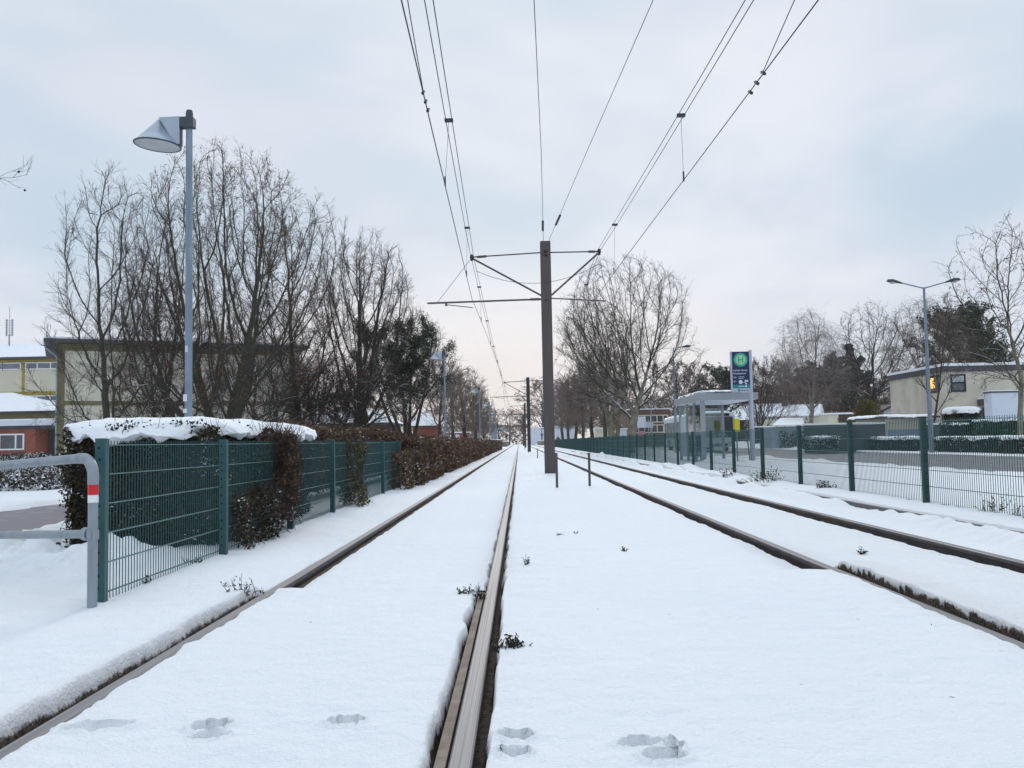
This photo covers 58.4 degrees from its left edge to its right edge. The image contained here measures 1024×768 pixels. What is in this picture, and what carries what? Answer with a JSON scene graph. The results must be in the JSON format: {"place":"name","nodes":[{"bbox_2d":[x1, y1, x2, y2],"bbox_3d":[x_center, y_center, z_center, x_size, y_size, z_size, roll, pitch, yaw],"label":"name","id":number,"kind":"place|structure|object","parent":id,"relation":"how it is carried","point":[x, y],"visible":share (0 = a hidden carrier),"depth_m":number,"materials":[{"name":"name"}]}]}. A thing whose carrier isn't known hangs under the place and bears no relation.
{"place":"outdoors","nodes":[
{"label":"outdoors","id":0,"kind":"place"},
{"bbox_2d":[0,503,69,530],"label":"path","id":1,"kind":"structure","parent":0,"point":[31,518],"depth_m":14.28,"materials":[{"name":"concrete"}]},
{"bbox_2d":[0,441,1023,767],"bbox_3d":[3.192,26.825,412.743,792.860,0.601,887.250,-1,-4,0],"label":"ground","id":2,"kind":"structure","parent":0,"point":[670,639],"depth_m":4.60,"materials":[{"name":"snow"}]},
{"bbox_2d":[0,418,54,454],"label":"brick annexe","id":3,"kind":"structure","parent":2,"relation":"on","point":[15,435],"depth_m":74.15,"materials":[{"name":"red brick"}]},
{"bbox_2d":[0,433,24,449],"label":"window","id":4,"kind":"structure","parent":3,"relation":"in","point":[7,441],"depth_m":74.13,"materials":[{"name":"white paint"}]},
{"bbox_2d":[0,393,54,418],"bbox_3d":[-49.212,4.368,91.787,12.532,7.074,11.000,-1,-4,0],"label":"roof","id":5,"kind":"structure","parent":3,"relation":"on","point":[15,406],"depth_m":87.47,"materials":[{"name":"white concrete"}]},
{"bbox_2d":[0,343,55,400],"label":"classroom block","id":6,"kind":"structure","parent":2,"relation":"on","point":[12,367],"depth_m":100.65,"materials":[{"name":"white paint"}]},
{"bbox_2d":[25,362,55,369],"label":"window","id":7,"kind":"structure","parent":6,"relation":"in","point":[40,365],"depth_m":100.64,"materials":[{"name":"white paint"}]},
{"bbox_2d":[0,450,64,473],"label":"snowy shrub","id":8,"kind":"object","parent":2,"relation":"on","point":[19,455],"visible":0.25,"depth_m":35.53,"materials":[{"name":"green plant"}]},
{"bbox_2d":[0,469,70,491],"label":"snowy shrub","id":9,"kind":"object","parent":2,"relation":"on","point":[43,479],"visible":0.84,"depth_m":23.19,"materials":[{"name":"green plant"}]},
{"bbox_2d":[0,453,70,473],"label":"snowy shrub","id":10,"kind":"object","parent":2,"relation":"on","point":[29,468],"visible":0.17,"depth_m":29.47,"materials":[{"name":"green plant"}]},
{"bbox_2d":[0,453,98,607],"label":"pipe barrier","id":11,"kind":"object","parent":2,"relation":"on","point":[89,534],"visible":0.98,"depth_m":5.92,"materials":[{"name":"metal"}]},
{"bbox_2d":[13,159,181,440],"bbox_3d":[-16.915,-2.767,38.188,6.122,13.594,5.988,-3,-4,23],"label":"bare tree","id":12,"kind":"object","parent":2,"relation":"on","point":[104,390],"visible":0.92,"depth_m":38.16,"materials":[{"name":"brown plant"}]},
{"bbox_2d":[91,263,232,417],"bbox_3d":[-17.223,-0.851,45.082,7.193,10.640,7.195,-1,-4,0],"label":"bare tree","id":13,"kind":"object","parent":2,"relation":"on","point":[151,294],"visible":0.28,"depth_m":44.68,"materials":[{"name":"brown plant"}]},
{"bbox_2d":[133,109,195,416],"bbox_3d":[-4.958,-1.003,13.027,0.867,5.890,0.664,-1,-4,0],"label":"street lamp","id":14,"kind":"object","parent":2,"relation":"on","point":[163,134],"visible":0.88,"depth_m":13.07,"materials":[{"name":"grey metal"}]},
{"bbox_2d":[43,336,309,465],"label":"school block","id":15,"kind":"structure","parent":2,"relation":"on","point":[95,402],"depth_m":61.20,"materials":[{"name":"beige concrete"}]},
{"bbox_2d":[124,196,240,416],"bbox_3d":[-17.891,-2.859,50.291,6.439,15.360,7.644,1,-4,-29],"label":"bare tree","id":16,"kind":"object","parent":2,"relation":"on","point":[210,288],"visible":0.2,"depth_m":50.38,"materials":[{"name":"brown plant"}]},
{"bbox_2d":[49,411,316,547],"bbox_3d":[-3.799,1.170,11.734,2.024,1.580,5.130,-1,-4,0],"label":"clipped hedge","id":17,"kind":"object","parent":2,"relation":"on","point":[79,437],"visible":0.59,"depth_m":9.41,"materials":[{"name":"green plant"}]},
{"bbox_2d":[95,136,345,422],"bbox_3d":[-13.555,-3.638,42.375,11.462,15.884,11.015,-1,-4,0],"label":"oak tree","id":18,"kind":"object","parent":2,"relation":"on","point":[240,393],"visible":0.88,"depth_m":41.63,"materials":[{"name":"brown plant"}]},
{"bbox_2d":[199,473,293,549],"bbox_3d":[-2.755,1.395,9.594,0.768,0.943,1.694,-1,-4,0],"label":"climbing shrub","id":19,"kind":"object","parent":2,"relation":"on","point":[258,495],"visible":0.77,"depth_m":9.50,"materials":[{"name":"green plant"}]},
{"bbox_2d":[94,438,401,601],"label":"wire fence","id":20,"kind":"object","parent":2,"relation":"on","point":[101,445],"visible":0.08,"depth_m":8.20,"materials":[{"name":"metal"}]},
{"bbox_2d":[0,444,514,759],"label":"rail","id":21,"kind":"object","parent":2,"relation":"on","point":[293,581],"visible":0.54,"depth_m":5.07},
{"bbox_2d":[200,296,327,421],"bbox_3d":[-15.666,-0.290,55.734,8.818,10.858,8.298,-1,-4,0],"label":"bare tree","id":22,"kind":"object","parent":2,"relation":"on","point":[265,358],"visible":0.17,"depth_m":55.90,"materials":[{"name":"brown plant"}]},
{"bbox_2d":[245,414,309,529],"bbox_3d":[-2.720,1.097,10.733,0.699,1.497,0.874,-1,-4,0],"label":"climbing shrub","id":23,"kind":"object","parent":2,"relation":"on","point":[287,451],"visible":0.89,"depth_m":10.62,"materials":[{"name":"brown plant"}]},
{"bbox_2d":[226,185,369,423],"bbox_3d":[-11.297,-3.027,48.796,7.635,15.239,7.814,-1,-4,0],"label":"bare tree","id":24,"kind":"object","parent":2,"relation":"on","point":[292,351],"visible":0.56,"depth_m":47.87,"materials":[{"name":"brown plant"}]},
{"bbox_2d":[267,350,381,428],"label":"beech tree","id":25,"kind":"object","parent":2,"relation":"on","point":[323,399],"visible":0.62,"depth_m":45.58,"materials":[{"name":"brown plant"}]},
{"bbox_2d":[258,414,407,495],"bbox_3d":[-3.766,1.627,21.574,1.273,1.583,15.262,-1,-4,0],"label":"leafy hedge","id":26,"kind":"object","parent":2,"relation":"on","point":[325,433],"visible":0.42,"depth_m":17.98,"materials":[{"name":"brown plant"}]},
{"bbox_2d":[264,347,428,429],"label":"bare tree","id":27,"kind":"object","parent":2,"relation":"on","point":[386,403],"visible":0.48,"depth_m":48.41,"materials":[{"name":"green plant"}]},
{"bbox_2d":[326,434,375,506],"bbox_3d":[-2.653,1.469,15.208,0.746,1.404,1.093,-1,-4,0],"label":"climbing shrub","id":28,"kind":"object","parent":2,"relation":"on","point":[359,447],"visible":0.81,"depth_m":14.96,"materials":[{"name":"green plant"}]},
{"bbox_2d":[302,410,402,431],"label":"brick wing","id":29,"kind":"structure","parent":2,"relation":"on","point":[383,424],"depth_m":81.10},
{"bbox_2d":[305,226,423,427],"bbox_3d":[-8.023,-2.169,49.849,6.484,13.699,7.455,0,-4,-12],"label":"beech tree","id":30,"kind":"object","parent":2,"relation":"on","point":[361,295],"visible":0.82,"depth_m":49.87,"materials":[{"name":"brown plant"}]},
{"bbox_2d":[346,313,456,435],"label":"pine tree","id":31,"kind":"object","parent":2,"relation":"on","point":[417,343],"visible":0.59,"depth_m":59.32,"materials":[{"name":"green plant"}]},
{"bbox_2d":[386,444,418,489],"bbox_3d":[-2.492,1.908,20.705,0.844,1.175,1.404,-1,-4,0],"label":"climbing shrub","id":32,"kind":"object","parent":2,"relation":"on","point":[405,455],"visible":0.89,"depth_m":20.32,"materials":[{"name":"brown plant"}]},
{"bbox_2d":[382,430,431,485],"bbox_3d":[-2.549,1.893,23.021,1.119,1.537,2.538,-1,-4,0],"label":"beech hedge","id":33,"kind":"object","parent":2,"relation":"on","point":[421,464],"visible":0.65,"depth_m":22.07,"materials":[{"name":"brown plant"}]},
{"bbox_2d":[353,307,463,434],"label":"bare tree","id":34,"kind":"object","parent":2,"relation":"on","point":[432,363],"visible":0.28,"depth_m":64.02,"materials":[{"name":"brown plant"}]},
{"bbox_2d":[411,410,441,436],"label":"brick pavilion","id":35,"kind":"structure","parent":2,"relation":"on","point":[422,426],"depth_m":100.36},
{"bbox_2d":[409,432,447,479],"bbox_3d":[-2.541,2.171,27.097,1.150,1.572,4.718,-1,-4,0],"label":"beech hedge","id":36,"kind":"object","parent":2,"relation":"on","point":[437,454],"visible":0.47,"depth_m":26.31,"materials":[{"name":"brown plant"}]},
{"bbox_2d":[429,350,446,436],"bbox_3d":[-3.783,1.152,46.750,0.867,5.790,0.664,-1,-4,0],"label":"street lamp","id":37,"kind":"object","parent":2,"relation":"on","point":[437,356],"visible":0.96,"depth_m":46.77,"materials":[{"name":"grey metal"}]},
{"bbox_2d":[413,352,467,436],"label":"roadside tree","id":38,"kind":"object","parent":2,"relation":"on","point":[439,410],"visible":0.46,"depth_m":79.90,"materials":[{"name":"brown plant"}]},
{"bbox_2d":[433,377,469,436],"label":"roadside tree","id":39,"kind":"object","parent":2,"relation":"on","point":[452,431],"visible":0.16,"depth_m":104.86,"materials":[{"name":"brown plant"}]},
{"bbox_2d":[438,434,473,472],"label":"beech hedge","id":40,"kind":"object","parent":2,"relation":"on","point":[459,452],"visible":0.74,"depth_m":35.47,"materials":[{"name":"brown plant"}]},
{"bbox_2d":[433,592,484,767],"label":"guard strip","id":41,"kind":"object","parent":2,"relation":"on","point":[442,759],"visible":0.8,"depth_m":3.58,"materials":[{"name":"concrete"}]},
{"bbox_2d":[438,366,488,437],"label":"roadside tree","id":42,"kind":"object","parent":2,"relation":"on","point":[462,417],"visible":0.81,"depth_m":91.74,"materials":[{"name":"brown plant"}]},
{"bbox_2d":[456,384,491,438],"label":"roadside tree","id":43,"kind":"object","parent":2,"relation":"on","point":[476,428],"visible":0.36,"depth_m":124.61,"materials":[{"name":"brown plant"}]},
{"bbox_2d":[469,438,491,461],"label":"beech hedge","id":44,"kind":"object","parent":2,"relation":"on","point":[481,448],"visible":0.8,"depth_m":56.23,"materials":[{"name":"brown plant"}]},
{"bbox_2d":[448,444,518,767],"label":"rail","id":45,"kind":"object","parent":2,"relation":"on","point":[462,755],"visible":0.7,"depth_m":3.92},
{"bbox_2d":[469,398,498,438],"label":"roadside tree","id":46,"kind":"object","parent":2,"relation":"on","point":[491,423],"visible":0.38,"depth_m":149.77,"materials":[{"name":"brown plant"}]},
{"bbox_2d":[490,633,531,653],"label":"weed","id":47,"kind":"object","parent":2,"relation":"on","point":[511,643],"visible":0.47,"depth_m":4.27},
{"bbox_2d":[497,408,526,444],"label":"distant tree","id":48,"kind":"object","parent":2,"relation":"on","point":[510,418],"visible":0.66,"depth_m":291.09,"materials":[{"name":"brown plant"}]},
{"bbox_2d":[427,241,605,473],"bbox_3d":[0.182,-0.822,29.047,5.702,7.450,0.453,-1,-4,0],"label":"catenary mast","id":49,"kind":"object","parent":2,"relation":"on","point":[546,294],"visible":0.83,"depth_m":29.02,"materials":[{"name":"metal"}]},
{"bbox_2d":[424,0,513,421],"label":"messenger wire","id":50,"kind":"object","parent":49,"relation":"attached to","point":[448,136],"visible":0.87,"depth_m":16.22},
{"bbox_2d":[401,0,512,424],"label":"contact wire","id":51,"kind":"object","parent":50,"relation":"hanging from","point":[448,120],"visible":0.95,"depth_m":16.29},
{"bbox_2d":[534,0,543,242],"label":"feeder cable","id":52,"kind":"object","parent":49,"relation":"attached to","point":[539,118],"visible":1,"depth_m":17.91,"materials":[{"name":"metal"}]},
{"bbox_2d":[548,0,652,241],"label":"feeder cable","id":53,"kind":"object","parent":49,"relation":"attached to","point":[558,218],"visible":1,"depth_m":18.19,"materials":[{"name":"metal"}]},
{"bbox_2d":[531,0,745,413],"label":"messenger wire","id":54,"kind":"object","parent":49,"relation":"attached to","point":[663,139],"visible":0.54,"depth_m":16.83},
{"bbox_2d":[530,0,818,420],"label":"contact wire","id":55,"kind":"object","parent":54,"relation":"hanging from","point":[681,115],"visible":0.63,"depth_m":16.26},
{"bbox_2d":[530,0,753,415],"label":"messenger wire","id":56,"kind":"object","parent":49,"relation":"attached to","point":[669,139],"visible":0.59,"depth_m":16.88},
{"bbox_2d":[490,377,542,451],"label":"catenary mast","id":57,"kind":"object","parent":2,"relation":"on","point":[528,380],"visible":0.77,"depth_m":90.89,"materials":[{"name":"metal"}]},
{"bbox_2d":[433,0,513,420],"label":"messenger wire","id":58,"kind":"object","parent":57,"relation":"attached to","point":[455,141],"visible":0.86,"depth_m":16.36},
{"bbox_2d":[511,376,580,437],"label":"distant tree","id":59,"kind":"object","parent":2,"relation":"on","point":[539,383],"visible":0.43,"depth_m":288.30,"materials":[{"name":"brown plant"}]},
{"bbox_2d":[554,386,578,438],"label":"roadside tree","id":60,"kind":"object","parent":2,"relation":"on","point":[558,424],"visible":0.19,"depth_m":164.53,"materials":[{"name":"brown plant"}]},
{"bbox_2d":[554,372,582,438],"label":"roadside tree","id":61,"kind":"object","parent":2,"relation":"on","point":[557,404],"visible":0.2,"depth_m":141.73,"materials":[{"name":"brown plant"}]},
{"bbox_2d":[555,380,593,438],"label":"roadside tree","id":62,"kind":"object","parent":2,"relation":"on","point":[571,421],"visible":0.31,"depth_m":123.57,"materials":[{"name":"brown plant"}]},
{"bbox_2d":[554,367,597,437],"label":"roadside tree","id":63,"kind":"object","parent":2,"relation":"on","point":[583,425],"visible":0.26,"depth_m":107.62,"materials":[{"name":"brown plant"}]},
{"bbox_2d":[564,361,615,437],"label":"roadside tree","id":64,"kind":"object","parent":2,"relation":"on","point":[580,414],"visible":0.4,"depth_m":92.60,"materials":[{"name":"brown plant"}]},
{"bbox_2d":[576,345,633,437],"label":"roadside tree","id":65,"kind":"object","parent":2,"relation":"on","point":[604,427],"visible":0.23,"depth_m":77.74,"materials":[{"name":"brown plant"}]},
{"bbox_2d":[559,294,654,446],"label":"plane tree","id":66,"kind":"object","parent":2,"relation":"on","point":[610,426],"visible":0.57,"depth_m":65.71,"materials":[{"name":"brown plant"}]},
{"bbox_2d":[553,250,708,449],"bbox_3d":[7.800,-2.045,62.432,10.994,14.325,11.250,-1,-4,0],"label":"plane tree","id":67,"kind":"object","parent":2,"relation":"on","point":[633,417],"visible":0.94,"depth_m":61.57,"materials":[{"name":"brown plant"}]},
{"bbox_2d":[622,408,670,445],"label":"brick office","id":68,"kind":"structure","parent":2,"relation":"on","point":[658,421],"depth_m":131.78,"materials":[{"name":"red brick"}]},
{"bbox_2d":[620,359,699,415],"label":"distant tree","id":69,"kind":"object","parent":2,"relation":"on","point":[677,365],"visible":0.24,"depth_m":169.60,"materials":[{"name":"brown plant"}]},
{"bbox_2d":[643,363,708,415],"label":"distant tree","id":70,"kind":"object","parent":2,"relation":"on","point":[668,382],"visible":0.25,"depth_m":157.07,"materials":[{"name":"brown plant"}]},
{"bbox_2d":[660,361,722,414],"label":"distant tree","id":71,"kind":"object","parent":2,"relation":"on","point":[692,377],"visible":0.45,"depth_m":145.58,"materials":[{"name":"brown plant"}]},
{"bbox_2d":[674,390,757,461],"bbox_3d":[7.918,1.733,35.851,2.201,2.814,5.103,-1,-4,0],"label":"bus shelter","id":72,"kind":"object","parent":2,"relation":"on","point":[693,420],"visible":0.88,"depth_m":34.57,"materials":[{"name":"grey paint"}]},
{"bbox_2d":[688,362,760,428],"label":"pine tree","id":73,"kind":"object","parent":2,"relation":"on","point":[722,375],"visible":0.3,"depth_m":128.85,"materials":[{"name":"green plant"}]},
{"bbox_2d":[730,350,754,460],"bbox_3d":[8.128,0.854,32.249,0.764,4.105,0.110,-1,-4,0],"label":"stop sign","id":74,"kind":"object","parent":2,"relation":"on","point":[741,371],"visible":1,"depth_m":32.29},
{"bbox_2d":[719,403,780,440],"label":"long house","id":75,"kind":"structure","parent":2,"relation":"on","point":[743,416],"depth_m":141.38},
{"bbox_2d":[710,355,797,434],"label":"bare tree","id":76,"kind":"object","parent":2,"relation":"on","point":[760,409],"visible":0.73,"depth_m":99.13,"materials":[{"name":"brown plant"}]},
{"bbox_2d":[526,443,1023,572],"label":"rail","id":77,"kind":"object","parent":2,"relation":"on","point":[986,558],"visible":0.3,"depth_m":9.70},
{"bbox_2d":[687,384,865,412],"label":"thicket","id":78,"kind":"object","parent":2,"relation":"on","point":[822,390],"visible":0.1,"depth_m":145.98,"materials":[{"name":"brown plant"}]},
{"bbox_2d":[532,447,1023,648],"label":"rail","id":79,"kind":"object","parent":2,"relation":"on","point":[800,561],"depth_m":8.55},
{"bbox_2d":[764,417,803,448],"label":"white roofed shed","id":80,"kind":"structure","parent":2,"relation":"on","point":[794,422],"depth_m":76.39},
{"bbox_2d":[746,401,823,431],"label":"gabled house","id":81,"kind":"structure","parent":2,"relation":"on","point":[804,413],"depth_m":128.12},
{"bbox_2d":[555,414,1023,516],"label":"wire fence","id":82,"kind":"object","parent":2,"relation":"on","point":[622,447],"visible":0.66,"depth_m":14.77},
{"bbox_2d":[756,354,830,404],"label":"bare tree","id":83,"kind":"object","parent":2,"relation":"on","point":[791,380],"visible":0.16,"depth_m":152.06,"materials":[{"name":"brown plant"}]},
{"bbox_2d":[572,451,1023,533],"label":"kerb","id":84,"kind":"structure","parent":2,"relation":"on","point":[864,506],"depth_m":12.01,"materials":[{"name":"concrete"}]},
{"bbox_2d":[765,302,862,422],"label":"birch tree","id":85,"kind":"object","parent":2,"relation":"on","point":[827,394],"visible":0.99,"depth_m":79.54,"materials":[{"name":"brown plant"}]},
{"bbox_2d":[802,435,839,449],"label":"rounded shrub","id":86,"kind":"object","parent":2,"relation":"on","point":[822,444],"visible":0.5,"depth_m":54.05,"materials":[{"name":"green plant"}]},
{"bbox_2d":[817,412,855,422],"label":"flat outbuilding","id":87,"kind":"structure","parent":2,"relation":"on","point":[829,418],"depth_m":119.65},
{"bbox_2d":[795,343,890,412],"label":"conifer tree","id":88,"kind":"object","parent":2,"relation":"on","point":[860,384],"visible":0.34,"depth_m":148.34,"materials":[{"name":"green plant"}]},
{"bbox_2d":[803,422,885,452],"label":"garden wall","id":89,"kind":"structure","parent":2,"relation":"on","point":[836,431],"depth_m":57.36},
{"bbox_2d":[835,398,887,422],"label":"rounded shrub","id":90,"kind":"object","parent":2,"relation":"on","point":[865,408],"visible":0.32,"depth_m":67.38,"materials":[{"name":"green plant"}]},
{"bbox_2d":[822,299,932,404],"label":"bare tree","id":91,"kind":"object","parent":2,"relation":"on","point":[871,395],"visible":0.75,"depth_m":81.84,"materials":[{"name":"brown plant"}]},
{"bbox_2d":[845,414,940,435],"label":"garage","id":92,"kind":"structure","parent":2,"relation":"on","point":[891,418],"depth_m":57.76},
{"bbox_2d":[868,435,928,450],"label":"hedge","id":93,"kind":"object","parent":2,"relation":"on","point":[882,449],"visible":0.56,"depth_m":53.22,"materials":[{"name":"green plant"}]},
{"bbox_2d":[886,278,959,452],"bbox_3d":[21.791,-0.972,47.990,3.908,9.212,0.240,-1,-4,0],"label":"double arm lamp","id":94,"kind":"object","parent":2,"relation":"on","point":[929,396],"visible":0.89,"depth_m":47.95,"materials":[{"name":"grey metal"}]},
{"bbox_2d":[867,293,989,400],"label":"birch tree","id":95,"kind":"object","parent":2,"relation":"on","point":[930,340],"visible":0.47,"depth_m":87.74,"materials":[{"name":"brown plant"}]},
{"bbox_2d":[910,292,962,422],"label":"bare tree","id":96,"kind":"object","parent":2,"relation":"on","point":[941,365],"visible":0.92,"depth_m":56.61,"materials":[{"name":"brown plant"}]},
{"bbox_2d":[887,362,1023,422],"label":"flat roofed house","id":97,"kind":"structure","parent":2,"relation":"on","point":[908,395],"depth_m":64.93,"materials":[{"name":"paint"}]},
{"bbox_2d":[902,297,1009,366],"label":"pine tree","id":98,"kind":"object","parent":2,"relation":"on","point":[984,337],"visible":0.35,"depth_m":90.76,"materials":[{"name":"green plant"}]},
{"bbox_2d":[939,420,972,435],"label":"green hedge","id":99,"kind":"object","parent":2,"relation":"on","point":[955,431],"visible":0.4,"depth_m":50.35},
{"bbox_2d":[940,406,982,435],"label":"topiary bush","id":100,"kind":"object","parent":2,"relation":"on","point":[967,412],"visible":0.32,"depth_m":56.07,"materials":[{"name":"green plant"}]},
{"bbox_2d":[927,433,1023,453],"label":"hedge","id":101,"kind":"object","parent":2,"relation":"on","point":[960,448],"visible":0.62,"depth_m":43.37,"materials":[{"name":"green plant"}]},
{"bbox_2d":[934,208,1023,434],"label":"plane tree","id":102,"kind":"object","parent":2,"relation":"on","point":[1020,387],"visible":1,"depth_m":46.14,"materials":[{"name":"brown plant"}]},
{"bbox_2d":[964,333,1018,361],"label":"pine tree","id":103,"kind":"object","parent":2,"relation":"on","point":[998,352],"visible":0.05,"depth_m":96.82,"materials":[{"name":"green plant"}]},
{"bbox_2d":[972,418,1023,435],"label":"green hedge","id":104,"kind":"object","parent":2,"relation":"on","point":[994,427],"visible":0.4,"depth_m":49.33,"materials":[{"name":"green plant"}]},
{"bbox_2d":[983,390,1023,418],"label":"white extension","id":105,"kind":"object","parent":2,"relation":"on","point":[1001,403],"visible":0.52,"depth_m":59.80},
{"bbox_2d":[0,0,1023,442],"label":"sky","id":106,"kind":"structure","parent":0,"point":[880,131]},
{"bbox_2d":[664,411,734,450],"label":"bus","id":107,"kind":"object","parent":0,"point":[713,421],"visible":0.34,"depth_m":68.84,"materials":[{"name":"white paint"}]},
{"bbox_2d":[641,446,1023,471],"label":"road","id":108,"kind":"structure","parent":0,"point":[837,457],"depth_m":37.30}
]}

